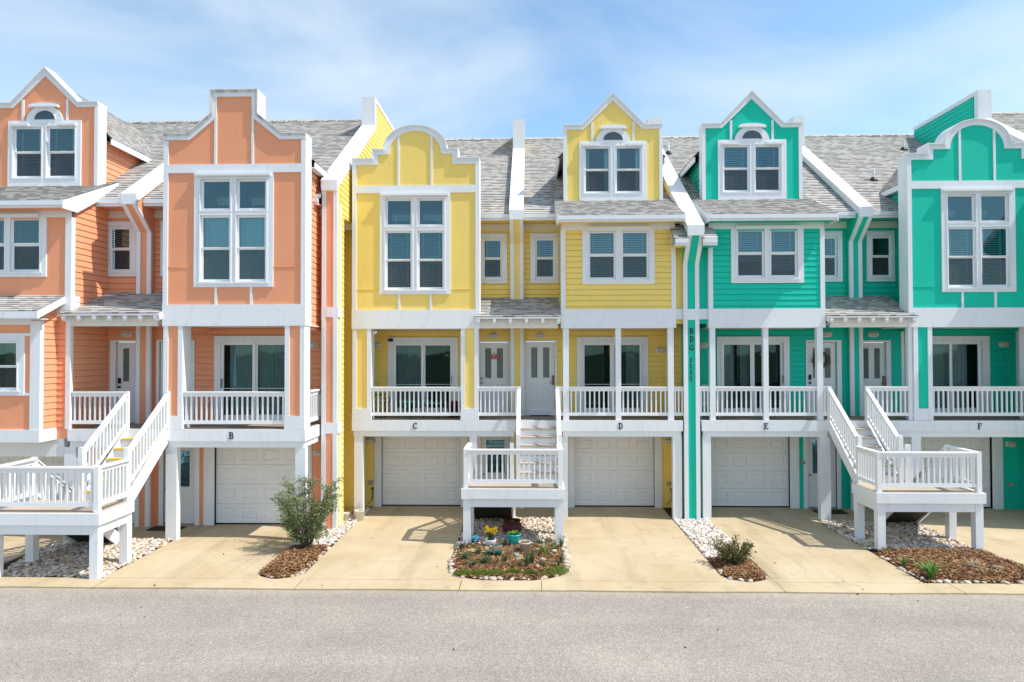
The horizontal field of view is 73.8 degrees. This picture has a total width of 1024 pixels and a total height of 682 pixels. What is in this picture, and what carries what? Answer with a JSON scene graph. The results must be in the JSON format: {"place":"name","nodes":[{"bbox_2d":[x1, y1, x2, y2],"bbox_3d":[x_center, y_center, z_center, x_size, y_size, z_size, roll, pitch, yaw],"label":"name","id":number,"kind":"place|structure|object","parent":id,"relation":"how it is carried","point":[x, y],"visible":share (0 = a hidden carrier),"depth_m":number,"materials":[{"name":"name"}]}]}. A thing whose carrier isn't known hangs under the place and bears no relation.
{"place":"outdoors","nodes":[
{"label":"outdoors","id":0,"kind":"place"},
{"bbox_2d":[3,540,56,563],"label":"driveway","id":1,"kind":"structure","parent":0,"point":[14,549],"depth_m":16.21,"materials":[{"name":"beige concrete"}]},
{"bbox_2d":[4,535,62,540],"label":"driveway","id":2,"kind":"structure","parent":0,"point":[41,537],"depth_m":17.09,"materials":[{"name":"beige concrete"}]},
{"bbox_2d":[0,66,262,538],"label":"townhouse","id":3,"kind":"structure","parent":2,"relation":"on","point":[81,178],"depth_m":17.94,"materials":[{"name":"orange paint"}]},
{"bbox_2d":[0,333,24,395],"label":"window","id":4,"kind":"structure","parent":3,"relation":"in","point":[17,338],"depth_m":16.38,"materials":[{"name":"white paint"}]},
{"bbox_2d":[0,213,46,276],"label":"window","id":5,"kind":"structure","parent":3,"relation":"in","point":[23,244],"depth_m":17.06,"materials":[{"name":"glass"}]},
{"bbox_2d":[0,456,63,508],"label":"garage door","id":6,"kind":"structure","parent":3,"relation":"in","point":[48,461],"depth_m":18.55,"materials":[{"name":"paint"}]},
{"bbox_2d":[7,102,81,185],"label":"window","id":7,"kind":"structure","parent":3,"relation":"in","point":[48,157],"depth_m":18.40,"materials":[{"name":"white paint"}]},
{"bbox_2d":[102,447,133,522],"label":"ground floor door","id":8,"kind":"structure","parent":3,"relation":"in","point":[104,459],"depth_m":18.39,"materials":[{"name":"white paint"}]},
{"bbox_2d":[107,221,136,276],"bbox_3d":[-10.607,-2.493,19.001,0.930,1.510,1.200,0,-1,1],"label":"window","id":9,"kind":"structure","parent":3,"relation":"in","point":[123,261],"depth_m":18.52,"materials":[{"name":"white paint"}]},
{"bbox_2d":[109,340,135,422],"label":"door","id":10,"kind":"structure","parent":3,"relation":"in","point":[126,349],"depth_m":18.46,"materials":[{"name":"white paint"}]},
{"bbox_2d":[2,537,173,577],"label":"gravel","id":11,"kind":"structure","parent":0,"point":[63,558],"depth_m":15.16,"materials":[{"name":"white gravel"}]},
{"bbox_2d":[114,523,201,540],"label":"driveway","id":12,"kind":"structure","parent":0,"point":[140,532],"depth_m":17.64,"materials":[{"name":"beige concrete"}]},
{"bbox_2d":[146,526,185,530],"bbox_3d":[-9.072,4.918,17.911,0.850,0.017,0.420,0,-1,1],"label":"doormat","id":13,"kind":"object","parent":12,"relation":"on","point":[158,528],"visible":0.64,"depth_m":17.87,"materials":[{"name":"black"}]},
{"bbox_2d":[103,541,294,578],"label":"driveway","id":14,"kind":"structure","parent":0,"point":[209,559],"depth_m":15.16,"materials":[{"name":"beige concrete"}]},
{"bbox_2d":[174,524,293,541],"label":"driveway","id":15,"kind":"structure","parent":0,"point":[250,532],"depth_m":17.43,"materials":[{"name":"beige concrete"}]},
{"bbox_2d":[59,89,394,539],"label":"townhouse","id":16,"kind":"structure","parent":15,"relation":"on","point":[240,308],"depth_m":16.99,"materials":[{"name":"orange paint"}]},
{"bbox_2d":[160,220,162,275],"bbox_3d":[-9.050,-2.504,18.511,0.890,1.510,0.218,0,-1,1],"label":"window","id":17,"kind":"structure","parent":16,"relation":"in","point":[161,232],"depth_m":18.43,"materials":[{"name":"white paint"}]},
{"bbox_2d":[156,340,195,422],"bbox_3d":[-9.058,1.085,18.418,1.040,2.230,0.160,0,-1,1],"label":"door","id":18,"kind":"structure","parent":16,"relation":"in","point":[193,357],"depth_m":18.36,"materials":[{"name":"white paint"}]},
{"bbox_2d":[158,444,199,524],"bbox_3d":[-8.941,3.831,18.457,1.100,2.220,0.280,0,-1,1],"label":"ground floor door","id":19,"kind":"structure","parent":16,"relation":"in","point":[190,456],"depth_m":18.36,"materials":[{"name":"white paint"}]},
{"bbox_2d":[193,172,273,286],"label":"window","id":20,"kind":"structure","parent":16,"relation":"in","point":[237,248],"depth_m":16.94,"materials":[{"name":"glass"}]},
{"bbox_2d":[214,336,284,419],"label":"sliding door","id":21,"kind":"structure","parent":16,"relation":"in","point":[241,363],"depth_m":18.54,"materials":[{"name":"white paint"}]},
{"bbox_2d":[203,444,311,524],"bbox_3d":[-6.813,3.794,18.339,2.920,2.280,0.185,0,-1,1],"label":"garage door","id":22,"kind":"structure","parent":16,"relation":"in","point":[245,487],"depth_m":18.39,"materials":[{"name":"paint"}]},
{"bbox_2d":[251,573,303,578],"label":"driveway","id":23,"kind":"structure","parent":0,"point":[258,576],"depth_m":14.00,"materials":[{"name":"beige concrete"}]},
{"bbox_2d":[259,506,372,577],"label":"bed soil","id":24,"kind":"structure","parent":0,"point":[331,545],"depth_m":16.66,"materials":[{"name":"brown wood"}]},
{"bbox_2d":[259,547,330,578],"bbox_3d":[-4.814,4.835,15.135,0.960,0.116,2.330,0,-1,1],"label":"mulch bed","id":25,"kind":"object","parent":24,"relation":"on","point":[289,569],"visible":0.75,"depth_m":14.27,"materials":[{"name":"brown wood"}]},
{"bbox_2d":[270,474,343,545],"bbox_3d":[-4.837,4.055,16.038,1.709,1.684,1.488,0,-1,1],"label":"evergreen shrub","id":26,"kind":"object","parent":25,"relation":"on","point":[297,521],"visible":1,"depth_m":15.82,"materials":[{"name":"green plant"}]},
{"bbox_2d":[292,506,370,545],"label":"gravel","id":27,"kind":"structure","parent":24,"relation":"on","point":[337,533],"depth_m":17.39,"materials":[{"name":"white gravel"}]},
{"bbox_2d":[343,512,349,521],"bbox_3d":[-4.561,4.816,18.675,0.237,0.218,0.237,0,-1,1],"label":"bucket","id":28,"kind":"object","parent":27,"relation":"on","point":[346,516],"visible":0.82,"depth_m":18.60,"materials":[{"name":"white plastic"}]},
{"bbox_2d":[299,537,458,579],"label":"driveway","id":29,"kind":"structure","parent":0,"point":[400,558],"depth_m":15.21,"materials":[{"name":"beige concrete"}]},
{"bbox_2d":[342,506,462,537],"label":"driveway","id":30,"kind":"structure","parent":0,"point":[418,521],"depth_m":18.52,"materials":[{"name":"beige concrete"}]},
{"bbox_2d":[354,503,364,520],"bbox_3d":[-4.207,4.678,18.838,0.278,0.499,0.278,0,-1,1],"label":"bucket","id":31,"kind":"object","parent":30,"relation":"on","point":[359,514],"visible":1,"depth_m":18.75,"materials":[{"name":"white plastic"}]},
{"bbox_2d":[343,119,562,517],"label":"townhouse","id":32,"kind":"structure","parent":30,"relation":"on","point":[430,303],"depth_m":19.22,"materials":[{"name":"yellow paint"}]},
{"bbox_2d":[401,395,419,411],"bbox_3d":[-3.073,1.888,20.119,0.765,0.659,0.743,0,-1,1],"label":"potted plant","id":33,"kind":"object","parent":32,"relation":"on","point":[407,399],"visible":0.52,"depth_m":20.12,"materials":[{"name":"green plant"}]},
{"bbox_2d":[380,193,449,293],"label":"window","id":34,"kind":"structure","parent":32,"relation":"in","point":[415,254],"depth_m":19.11,"materials":[{"name":"glass"}]},
{"bbox_2d":[374,436,467,506],"bbox_3d":[-2.725,3.824,20.513,2.820,2.280,0.185,0,-1,1],"label":"garage door","id":35,"kind":"structure","parent":32,"relation":"in","point":[409,470],"depth_m":20.55,"materials":[{"name":"paint"}]},
{"bbox_2d":[388,337,457,411],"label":"sliding door","id":36,"kind":"structure","parent":32,"relation":"in","point":[412,361],"depth_m":20.73,"materials":[{"name":"white paint"}]},
{"bbox_2d":[423,385,446,417],"bbox_3d":[-2.228,1.750,19.838,0.652,0.924,0.526,0,-1,1],"label":"patio chair","id":37,"kind":"object","parent":32,"relation":"on","point":[443,394],"visible":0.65,"depth_m":19.74,"materials":[{"name":"teal fabric"}]},
{"bbox_2d":[446,401,460,417],"bbox_3d":[-1.678,1.979,19.769,0.460,0.460,0.460,0,-1,1],"label":"balcony pot","id":38,"kind":"object","parent":32,"relation":"on","point":[452,406],"visible":0.69,"depth_m":19.60,"materials":[{"name":"red ceramic"}]},
{"bbox_2d":[481,233,506,282],"bbox_3d":[-0.546,-2.477,21.018,0.820,1.510,1.200,0,-1,1],"label":"window","id":39,"kind":"structure","parent":32,"relation":"in","point":[493,245],"depth_m":20.54,"materials":[{"name":"white paint"}]},
{"bbox_2d":[478,436,510,478],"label":"ground floor door","id":40,"kind":"structure","parent":32,"relation":"in","point":[484,442],"depth_m":20.46,"materials":[{"name":"white paint"}]},
{"bbox_2d":[480,341,510,411],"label":"door","id":41,"kind":"structure","parent":32,"relation":"in","point":[493,372],"depth_m":20.49,"materials":[{"name":"white paint"}]},
{"bbox_2d":[443,569,571,582],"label":"driveway","id":42,"kind":"structure","parent":0,"point":[451,576],"depth_m":13.92,"materials":[{"name":"beige concrete"}]},
{"bbox_2d":[0,586,1023,681],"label":"road","id":43,"kind":"structure","parent":0,"point":[116,635],"depth_m":11.13,"materials":[{"name":"grey asphalt"}]},
{"bbox_2d":[0,577,108,588],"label":"kerb","id":44,"kind":"structure","parent":43,"relation":"on","point":[48,582],"depth_m":13.73,"materials":[{"name":"beige concrete"}]},
{"bbox_2d":[93,578,302,589],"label":"kerb","id":45,"kind":"structure","parent":43,"relation":"on","point":[201,583],"depth_m":13.64,"materials":[{"name":"beige concrete"}]},
{"bbox_2d":[294,579,460,590],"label":"kerb","id":46,"kind":"structure","parent":43,"relation":"on","point":[377,584],"depth_m":13.56,"materials":[{"name":"beige concrete"}]},
{"bbox_2d":[459,580,541,591],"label":"kerb","id":47,"kind":"structure","parent":43,"relation":"on","point":[501,585],"depth_m":13.44,"materials":[{"name":"beige concrete"}]},
{"bbox_2d":[542,581,784,592],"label":"kerb","id":48,"kind":"structure","parent":43,"relation":"on","point":[660,587],"depth_m":13.38,"materials":[{"name":"beige concrete"}]},
{"bbox_2d":[776,582,964,594],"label":"kerb","id":49,"kind":"structure","parent":43,"relation":"on","point":[873,588],"depth_m":13.28,"materials":[{"name":"beige concrete"}]},
{"bbox_2d":[949,583,1023,594],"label":"kerb","id":50,"kind":"structure","parent":43,"relation":"on","point":[991,589],"depth_m":13.27,"materials":[{"name":"beige concrete"}]},
{"bbox_2d":[0,0,1023,342],"label":"sky","id":51,"kind":"structure","parent":0,"point":[454,68],"materials":[{"name":"blue"}]},
{"bbox_2d":[99,452,962,591],"bbox_3d":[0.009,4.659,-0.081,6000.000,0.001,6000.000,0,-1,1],"label":"ground","id":52,"kind":"structure","parent":0,"point":[447,452],"depth_m":28.63,"materials":[{"name":"concrete"}]},
{"bbox_2d":[0,391,169,578],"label":"porch staircase","id":53,"kind":"structure","parent":52,"relation":"on","point":[97,510],"depth_m":14.62,"materials":[{"name":"white paint"}]},
{"bbox_2d":[461,386,564,544],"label":"porch staircase","id":54,"kind":"structure","parent":52,"relation":"on","point":[538,453],"depth_m":16.43,"materials":[{"name":"white paint"}]},
{"bbox_2d":[827,386,985,549],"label":"porch staircase","id":55,"kind":"structure","parent":52,"relation":"on","point":[883,490],"depth_m":16.24,"materials":[{"name":"white paint"}]},
{"bbox_2d":[515,507,553,517],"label":"driveway","id":56,"kind":"structure","parent":0,"point":[527,512],"depth_m":19.66,"materials":[{"name":"beige concrete"}]},
{"bbox_2d":[563,507,687,538],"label":"driveway","id":57,"kind":"structure","parent":0,"point":[624,522],"depth_m":18.36,"materials":[{"name":"beige concrete"}]},
{"bbox_2d":[523,92,688,518],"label":"townhouse","id":58,"kind":"structure","parent":57,"relation":"on","point":[605,240],"depth_m":20.25,"materials":[{"name":"yellow paint"}]},
{"bbox_2d":[524,340,556,414],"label":"door","id":59,"kind":"structure","parent":58,"relation":"in","point":[540,362],"depth_m":20.45,"materials":[{"name":"white paint"}]},
{"bbox_2d":[530,233,557,282],"bbox_3d":[0.983,-2.481,20.978,0.840,1.510,1.200,0,-1,1],"label":"window","id":60,"kind":"structure","parent":58,"relation":"in","point":[543,246],"depth_m":20.49,"materials":[{"name":"white paint"}]},
{"bbox_2d":[577,337,648,411],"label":"sliding door","id":61,"kind":"structure","parent":58,"relation":"in","point":[595,355],"depth_m":20.56,"materials":[{"name":"white paint"}]},
{"bbox_2d":[579,124,646,200],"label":"window","id":62,"kind":"structure","parent":58,"relation":"in","point":[612,167],"depth_m":20.28,"materials":[{"name":"white paint"}]},
{"bbox_2d":[568,437,662,507],"bbox_3d":[3.063,3.810,20.361,2.800,2.280,0.185,0,-1,1],"label":"garage door","id":63,"kind":"structure","parent":58,"relation":"in","point":[603,471],"depth_m":20.40,"materials":[{"name":"paint"}]},
{"bbox_2d":[582,226,654,283],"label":"window","id":64,"kind":"structure","parent":58,"relation":"in","point":[618,257],"depth_m":18.96,"materials":[{"name":"white paint"}]},
{"bbox_2d":[566,538,725,581],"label":"driveway","id":65,"kind":"structure","parent":0,"point":[626,559],"depth_m":15.04,"materials":[{"name":"beige concrete"}]},
{"bbox_2d":[673,518,748,558],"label":"gravel","id":66,"kind":"structure","parent":0,"point":[702,531],"depth_m":17.18,"materials":[{"name":"white gravel"}]},
{"bbox_2d":[663,508,764,580],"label":"bed soil","id":67,"kind":"structure","parent":0,"point":[668,511],"depth_m":19.40,"materials":[{"name":"brown soil"}]},
{"bbox_2d":[706,557,765,581],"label":"mulch","id":68,"kind":"object","parent":67,"relation":"on","point":[746,568],"visible":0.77,"depth_m":14.22,"materials":[{"name":"brown wood"}]},
{"bbox_2d":[707,534,756,565],"bbox_3d":[4.842,4.559,14.825,0.992,0.599,0.920,0,-1,-27],"label":"azalea shrub","id":69,"kind":"object","parent":68,"relation":"on","point":[730,552],"visible":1,"depth_m":14.66,"materials":[{"name":"green plant"}]},
{"bbox_2d":[721,576,774,581],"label":"driveway","id":70,"kind":"structure","parent":0,"point":[769,579],"depth_m":13.76,"materials":[{"name":"beige concrete"}]},
{"bbox_2d":[701,507,848,539],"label":"driveway","id":71,"kind":"structure","parent":0,"point":[767,523],"depth_m":18.24,"materials":[{"name":"beige concrete"}]},
{"bbox_2d":[733,539,922,582],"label":"driveway","id":72,"kind":"structure","parent":0,"point":[826,561],"depth_m":14.93,"materials":[{"name":"beige concrete"}]},
{"bbox_2d":[796,507,873,520],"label":"driveway","id":73,"kind":"structure","parent":0,"point":[869,513],"depth_m":19.35,"materials":[{"name":"beige concrete"}]},
{"bbox_2d":[645,90,918,519],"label":"townhouse","id":74,"kind":"structure","parent":73,"relation":"on","point":[779,216],"depth_m":19.96,"materials":[{"name":"green paint"}]},
{"bbox_2d":[700,385,719,417],"bbox_3d":[5.674,1.741,19.780,0.571,0.914,0.548,0,-1,1],"label":"resin chair","id":75,"kind":"object","parent":74,"relation":"on","point":[706,400],"visible":0.19,"depth_m":19.71,"materials":[{"name":"white plastic"}]},
{"bbox_2d":[718,123,786,199],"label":"window","id":76,"kind":"structure","parent":74,"relation":"in","point":[753,165],"depth_m":20.17,"materials":[{"name":"white paint"}]},
{"bbox_2d":[716,336,789,411],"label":"sliding door","id":77,"kind":"structure","parent":74,"relation":"in","point":[739,359],"depth_m":20.47,"materials":[{"name":"white paint"}]},
{"bbox_2d":[711,437,799,507],"bbox_3d":[7.087,3.800,20.256,2.790,2.280,0.185,0,-1,1],"label":"garage door","id":78,"kind":"structure","parent":74,"relation":"in","point":[746,471],"depth_m":20.30,"materials":[{"name":"paint"}]},
{"bbox_2d":[730,225,803,282],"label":"window","id":79,"kind":"structure","parent":74,"relation":"in","point":[766,256],"depth_m":18.85,"materials":[{"name":"glass"}]},
{"bbox_2d":[811,350,830,367],"bbox_3d":[9.139,0.541,20.160,0.593,0.604,0.132,0,-1,1],"label":"door wreath","id":80,"kind":"object","parent":74,"relation":"attached to","point":[826,361],"depth_m":20.15,"materials":[{"name":"plant"}]},
{"bbox_2d":[803,433,841,507],"bbox_3d":[9.158,3.826,20.263,1.090,2.220,0.280,0,-1,1],"label":"ground floor door","id":81,"kind":"structure","parent":74,"relation":"in","point":[810,469],"depth_m":20.17,"materials":[{"name":"white paint"}]},
{"bbox_2d":[805,340,841,411],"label":"door","id":82,"kind":"structure","parent":74,"relation":"in","point":[829,372],"depth_m":20.22,"materials":[{"name":"white paint"}]},
{"bbox_2d":[825,231,842,281],"bbox_3d":[9.390,-2.502,20.758,0.820,1.510,1.200,0,-1,1],"label":"window","id":83,"kind":"structure","parent":74,"relation":"in","point":[833,239],"depth_m":20.26,"materials":[{"name":"white paint"}]},
{"bbox_2d":[812,509,848,513],"bbox_3d":[9.149,4.912,19.634,0.850,0.017,0.500,0,-1,1],"label":"doormat","id":84,"kind":"object","parent":73,"relation":"on","point":[836,511],"visible":0.64,"depth_m":19.62,"materials":[{"name":"grey rubber"}]},
{"bbox_2d":[818,520,972,549],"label":"gravel","id":85,"kind":"structure","parent":0,"point":[912,535],"depth_m":16.97,"materials":[{"name":"white gravel"}]},
{"bbox_2d":[823,524,995,584],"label":"bed soil","id":86,"kind":"structure","parent":0,"point":[873,551],"depth_m":15.86,"materials":[{"name":"brown soil"}]},
{"bbox_2d":[875,547,1023,583],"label":"mulch","id":87,"kind":"object","parent":86,"relation":"on","point":[985,557],"visible":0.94,"depth_m":14.62,"materials":[{"name":"brown wood"}]},
{"bbox_2d":[912,558,949,578],"bbox_3d":[8.542,4.631,13.844,0.820,0.348,0.853,0,-1,1],"label":"leaf clump","id":88,"kind":"object","parent":87,"relation":"on","point":[930,569],"visible":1,"depth_m":13.90,"materials":[{"name":"green plant"}]},
{"bbox_2d":[963,564,984,568],"bbox_3d":[9.670,4.725,14.295,0.387,0.081,0.086,-1,-1,35],"label":"driftwood","id":89,"kind":"object","parent":87,"relation":"on","point":[971,565],"visible":1,"depth_m":14.29,"materials":[{"name":"grey wood"}]},
{"bbox_2d":[919,508,1023,539],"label":"driveway","id":90,"kind":"structure","parent":0,"point":[1003,524],"depth_m":18.29,"materials":[{"name":"beige concrete"}]},
{"bbox_2d":[805,89,1023,509],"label":"townhouse","id":91,"kind":"structure","parent":90,"relation":"on","point":[942,192],"depth_m":18.81,"materials":[{"name":"green paint"}]},
{"bbox_2d":[863,340,890,411],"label":"door","id":92,"kind":"structure","parent":91,"relation":"in","point":[875,361],"depth_m":20.19,"materials":[{"name":"white paint"}]},
{"bbox_2d":[866,230,894,281],"bbox_3d":[10.920,-2.506,20.718,0.820,1.510,1.200,0,-1,1],"label":"window","id":93,"kind":"structure","parent":91,"relation":"in","point":[878,269],"depth_m":20.22,"materials":[{"name":"white paint"}]},
{"bbox_2d":[903,437,1003,508],"bbox_3d":[12.945,3.786,20.102,2.890,2.280,0.185,0,-1,1],"label":"garage door","id":94,"kind":"structure","parent":91,"relation":"in","point":[928,444],"depth_m":20.12,"materials":[{"name":"paint"}]},
{"bbox_2d":[932,336,990,411],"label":"sliding door","id":95,"kind":"structure","parent":91,"relation":"in","point":[957,360],"depth_m":20.30,"materials":[{"name":"white paint"}]},
{"bbox_2d":[940,188,1016,291],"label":"window","id":96,"kind":"structure","parent":91,"relation":"in","point":[972,255],"depth_m":18.70,"materials":[{"name":"glass"}]},
{"bbox_2d":[959,540,1023,564],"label":"driveway","id":97,"kind":"structure","parent":0,"point":[1012,550],"depth_m":15.97,"materials":[{"name":"beige concrete"}]},
{"bbox_2d":[992,111,1023,132],"bbox_3d":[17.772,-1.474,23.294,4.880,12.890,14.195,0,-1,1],"label":"roof","id":98,"kind":"structure","parent":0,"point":[1014,120],"depth_m":22.87,"materials":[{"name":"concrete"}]},
{"label":"bed soil","id":99,"kind":"structure","parent":0,"visible":0},
{"bbox_2d":[448,542,569,580],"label":"mulch","id":100,"kind":"object","parent":99,"relation":"on","point":[479,563],"visible":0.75,"depth_m":14.84,"materials":[{"name":"brown wood"}]},
{"bbox_2d":[484,526,497,546],"bbox_3d":[-0.493,4.579,16.085,0.330,0.506,0.319,-1,-1,29],"label":"daffodil pot","id":101,"kind":"object","parent":100,"relation":"on","point":[490,539],"visible":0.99,"depth_m":16.03,"materials":[{"name":"ceramic"}]},
{"bbox_2d":[486,549,501,555],"bbox_3d":[-0.416,4.739,15.284,0.401,0.159,0.184,0,-1,11],"label":"twin pot","id":102,"kind":"object","parent":100,"relation":"on","point":[496,551],"visible":0.91,"depth_m":15.24,"materials":[{"name":"teal ceramic"}]},
{"bbox_2d":[453,565,569,575],"bbox_3d":[0.004,4.767,14.132,2.453,0.124,0.550,0,-1,-8],"label":"ground cover","id":103,"kind":"object","parent":100,"relation":"on","point":[516,570],"visible":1,"depth_m":14.11,"materials":[{"name":"green plant"}]},
{"bbox_2d":[506,530,522,545],"bbox_3d":[0.029,4.669,16.198,0.499,0.329,0.485,0,-1,1],"label":"planter","id":104,"kind":"object","parent":100,"relation":"on","point":[513,537],"visible":1,"depth_m":16.09,"materials":[{"name":"teal ceramic"}]},
{"bbox_2d":[518,539,530,551],"bbox_3d":[0.290,4.698,15.619,0.296,0.249,0.297,0,-1,1],"label":"clay pot","id":105,"kind":"object","parent":100,"relation":"on","point":[523,543],"visible":0.97,"depth_m":15.53,"materials":[{"name":"ceramic"}]},
{"bbox_2d":[518,549,531,566],"bbox_3d":[0.306,4.604,14.455,0.376,0.428,0.381,0,-1,-26],"label":"leaf clump","id":106,"kind":"object","parent":100,"relation":"on","point":[526,562],"visible":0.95,"depth_m":14.45,"materials":[{"name":"green plant"}]},
{"bbox_2d":[525,545,537,562],"bbox_3d":[0.412,4.598,14.749,0.471,0.448,0.399,-1,-1,31],"label":"leaf clump","id":107,"kind":"object","parent":100,"relation":"on","point":[532,556],"visible":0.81,"depth_m":14.75,"materials":[{"name":"green plant"}]},
{"bbox_2d":[458,516,565,544],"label":"gravel","id":108,"kind":"structure","parent":99,"relation":"on","point":[532,527],"depth_m":17.70,"materials":[{"name":"white gravel"}]},
{"bbox_2d":[502,518,521,534],"bbox_3d":[0.002,4.699,17.227,0.510,0.365,0.510,0,-1,1],"label":"urn","id":109,"kind":"object","parent":108,"relation":"on","point":[511,524],"visible":0.89,"depth_m":17.07,"materials":[{"name":"red ceramic"}]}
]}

